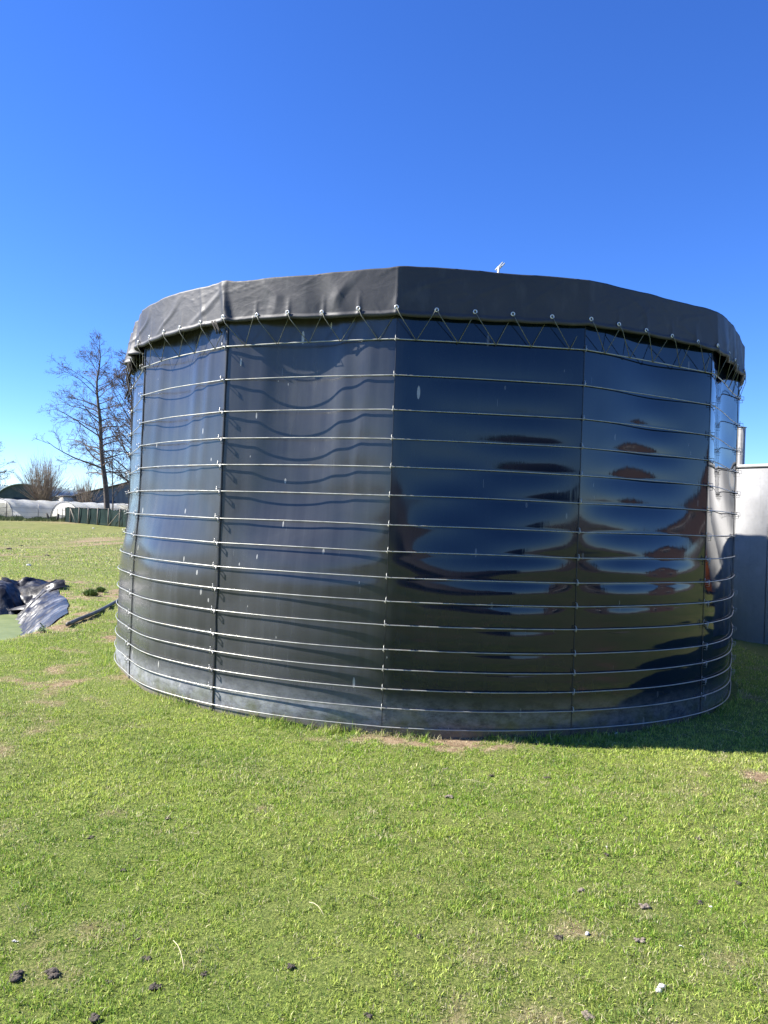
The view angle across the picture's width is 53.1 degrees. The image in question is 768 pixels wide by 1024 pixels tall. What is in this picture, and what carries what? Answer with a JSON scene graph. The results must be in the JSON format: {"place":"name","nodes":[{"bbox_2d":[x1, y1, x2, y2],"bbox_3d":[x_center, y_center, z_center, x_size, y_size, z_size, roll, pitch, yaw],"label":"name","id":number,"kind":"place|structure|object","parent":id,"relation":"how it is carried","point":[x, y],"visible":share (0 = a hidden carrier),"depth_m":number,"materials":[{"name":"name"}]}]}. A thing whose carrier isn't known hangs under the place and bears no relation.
{"place":"outdoors","nodes":[
{"label":"outdoors","id":0,"kind":"place"},
{"bbox_2d":[0,614,22,639],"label":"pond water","id":1,"kind":"structure","parent":0,"point":[10,627],"depth_m":12.89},
{"bbox_2d":[0,514,64,521],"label":"rough grass","id":2,"kind":"structure","parent":0,"point":[21,518],"depth_m":72.00,"materials":[{"name":"green plant"}]},
{"bbox_2d":[0,521,767,1023],"bbox_3d":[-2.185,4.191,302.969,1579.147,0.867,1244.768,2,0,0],"label":"ground","id":3,"kind":"structure","parent":0,"point":[318,971],"depth_m":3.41,"materials":[{"name":"green plant"}]},
{"bbox_2d":[0,439,16,485],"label":"bare tree","id":4,"kind":"object","parent":3,"relation":"on","point":[6,471],"visible":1,"depth_m":79.21,"materials":[{"name":"brown plant"}]},
{"bbox_2d":[9,969,24,982],"bbox_3d":[-1.229,1.551,2.566,0.045,0.019,0.068,2,0,-15],"label":"dirt clod","id":5,"kind":"object","parent":3,"relation":"on","point":[17,976],"visible":0.98,"depth_m":2.56,"materials":[{"name":"soil"}]},
{"bbox_2d":[0,500,33,516],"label":"polytunnel","id":6,"kind":"structure","parent":3,"relation":"on","point":[9,510],"depth_m":81.80,"materials":[{"name":"white plastic"}]},
{"bbox_2d":[3,502,62,519],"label":"wire fence","id":7,"kind":"object","parent":3,"relation":"on","point":[6,511],"visible":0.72,"depth_m":72.64,"materials":[{"name":"brown wood"}]},
{"bbox_2d":[0,577,68,635],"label":"plastic sheet","id":8,"kind":"object","parent":3,"relation":"on","point":[32,603],"visible":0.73,"depth_m":14.40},
{"bbox_2d":[0,483,77,500],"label":"round barn","id":9,"kind":"structure","parent":3,"relation":"on","point":[7,492],"depth_m":118.14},
{"bbox_2d":[13,497,28,499],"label":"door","id":10,"kind":"structure","parent":9,"relation":"in","point":[13,497],"depth_m":118.13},
{"bbox_2d":[38,623,46,632],"bbox_3d":[-4.173,1.427,9.408,0.130,0.120,0.208,2,0,-12],"label":"weed plant","id":11,"kind":"object","parent":3,"relation":"on","point":[42,629],"visible":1,"depth_m":9.37,"materials":[{"name":"green plant"}]},
{"bbox_2d":[9,449,75,500],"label":"pollard willow","id":12,"kind":"object","parent":3,"relation":"on","point":[40,490],"visible":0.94,"depth_m":91.39,"materials":[{"name":"brown plant"}]},
{"bbox_2d":[45,967,59,979],"bbox_3d":[-1.120,1.560,2.600,0.046,0.021,0.058,3,-1,-38],"label":"dirt clod","id":13,"kind":"object","parent":3,"relation":"on","point":[53,973],"visible":1,"depth_m":2.59,"materials":[{"name":"soil"}]},
{"bbox_2d":[0,498,115,517],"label":"polytunnel","id":14,"kind":"structure","parent":3,"relation":"on","point":[23,508],"depth_m":80.65,"materials":[{"name":"white plastic"}]},
{"bbox_2d":[55,495,75,501],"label":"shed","id":15,"kind":"structure","parent":3,"relation":"on","point":[66,497],"depth_m":122.01,"materials":[{"name":"white wood"}]},
{"bbox_2d":[33,330,132,507],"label":"bare tree","id":16,"kind":"object","parent":3,"relation":"on","point":[104,472],"visible":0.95,"depth_m":75.98,"materials":[{"name":"brown plant"}]},
{"bbox_2d":[65,474,108,502],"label":"pollard willow","id":17,"kind":"object","parent":3,"relation":"on","point":[86,496],"visible":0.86,"depth_m":103.76,"materials":[{"name":"brown plant"}]},
{"bbox_2d":[50,501,127,516],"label":"polytunnel","id":18,"kind":"structure","parent":3,"relation":"on","point":[57,509],"depth_m":81.63,"materials":[{"name":"white plastic"}]},
{"bbox_2d":[82,588,99,595],"bbox_3d":[-5.248,1.425,13.753,0.356,0.135,0.348,2,0,0],"label":"grass tuft","id":19,"kind":"object","parent":3,"relation":"on","point":[92,592],"visible":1,"depth_m":13.70,"materials":[{"name":"green plant"}]},
{"bbox_2d":[65,599,117,625],"bbox_3d":[-4.170,1.426,11.443,0.192,0.134,3.339,2,0,-7],"label":"drain pipe","id":20,"kind":"object","parent":3,"relation":"on","point":[80,618],"visible":0.82,"depth_m":10.49,"materials":[{"name":"grey metal"}]},
{"bbox_2d":[88,1013,100,1022],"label":"dirt clod","id":21,"kind":"object","parent":3,"relation":"on","point":[94,1017],"visible":1,"depth_m":2.36,"materials":[{"name":"soil"}]},
{"bbox_2d":[65,507,127,526],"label":"netting fence","id":22,"kind":"object","parent":3,"relation":"on","point":[104,516],"visible":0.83,"depth_m":66.88,"materials":[{"name":"green fabric"}]},
{"bbox_2d":[94,586,105,591],"bbox_3d":[-5.332,1.447,14.454,0.239,0.099,0.225,2,0,0],"label":"grass tuft","id":23,"kind":"object","parent":3,"relation":"on","point":[101,589],"visible":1,"depth_m":14.41,"materials":[{"name":"green plant"}]},
{"bbox_2d":[72,482,129,503],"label":"barn","id":24,"kind":"structure","parent":3,"relation":"on","point":[121,497],"depth_m":125.01,"materials":[{"name":"metal"}]},
{"bbox_2d":[73,349,132,489],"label":"bare tree","id":25,"kind":"object","parent":3,"relation":"on","point":[130,418],"visible":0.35,"depth_m":83.57,"materials":[{"name":"brown plant"}]},
{"bbox_2d":[97,422,129,509],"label":"bare sapling","id":26,"kind":"object","parent":3,"relation":"on","point":[111,460],"visible":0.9,"depth_m":74.15,"materials":[{"name":"brown plant"}]},
{"bbox_2d":[140,955,150,960],"bbox_3d":[-0.841,1.575,2.714,0.039,0.010,0.033,2,0,0],"label":"dirt clod","id":27,"kind":"object","parent":3,"relation":"on","point":[147,958],"visible":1,"depth_m":2.71,"materials":[{"name":"soil"}]},
{"bbox_2d":[149,982,162,990],"bbox_3d":[-0.756,1.573,2.547,0.045,0.013,0.041,2,0,0],"label":"dirt clod","id":28,"kind":"object","parent":3,"relation":"on","point":[153,986],"visible":1,"depth_m":2.54,"materials":[{"name":"soil"}]},
{"bbox_2d":[287,963,294,968],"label":"dirt clod","id":29,"kind":"object","parent":3,"relation":"on","point":[290,966],"visible":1,"depth_m":2.67,"materials":[{"name":"soil"}]},
{"bbox_2d":[364,1012,372,1018],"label":"dirt clod","id":30,"kind":"object","parent":3,"relation":"on","point":[369,1015],"visible":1,"depth_m":2.43,"materials":[{"name":"soil"}]},
{"bbox_2d":[114,262,745,739],"bbox_3d":[0.485,-0.096,9.154,6.891,3.811,6.979,2,0,0],"label":"storage tank","id":31,"kind":"object","parent":3,"relation":"on","point":[448,504],"visible":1,"depth_m":5.93,"materials":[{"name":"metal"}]},
{"bbox_2d":[554,935,563,939],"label":"dirt clod","id":32,"kind":"object","parent":3,"relation":"on","point":[558,937],"visible":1,"depth_m":2.94,"materials":[{"name":"soil"}]},
{"bbox_2d":[581,1010,594,1020],"bbox_3d":[0.658,1.626,2.483,0.038,0.016,0.047,2,0,-22],"label":"dirt clod","id":33,"kind":"object","parent":3,"relation":"on","point":[586,1017],"visible":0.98,"depth_m":2.48,"materials":[{"name":"beige soil"}]},
{"bbox_2d":[633,937,645,942],"bbox_3d":[0.985,1.647,2.954,0.050,0.011,0.034,2,0,0],"label":"dirt clod","id":34,"kind":"object","parent":3,"relation":"on","point":[642,939],"visible":1,"depth_m":2.95,"materials":[{"name":"brown soil"}]},
{"bbox_2d":[638,903,649,908],"bbox_3d":[1.097,1.658,3.230,0.047,0.013,0.043,2,0,0],"label":"dirt clod","id":35,"kind":"object","parent":3,"relation":"on","point":[644,906],"visible":1,"depth_m":3.23,"materials":[{"name":"brown soil"}]},
{"bbox_2d":[655,983,665,992],"bbox_3d":[0.952,1.641,2.647,0.026,0.017,0.058,2,-1,38],"label":"pale stone","id":36,"kind":"object","parent":3,"relation":"on","point":[660,987],"visible":0.99,"depth_m":2.65,"materials":[{"name":"white stone"}]},
{"bbox_2d":[737,426,746,464],"bbox_3d":[5.596,0.280,12.124,0.130,3.251,0.090,2,-1,-35],"label":"steel post","id":37,"kind":"object","parent":3,"relation":"on","point":[741,436],"visible":0.29,"depth_m":12.10,"materials":[{"name":"silver metal"}]},
{"bbox_2d":[731,464,767,644],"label":"concrete wall","id":38,"kind":"structure","parent":3,"relation":"on","point":[749,617],"depth_m":11.21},
{"bbox_2d":[0,0,767,490],"label":"sky","id":39,"kind":"structure","parent":0,"point":[151,151],"materials":[{"name":"blue"}]}
]}

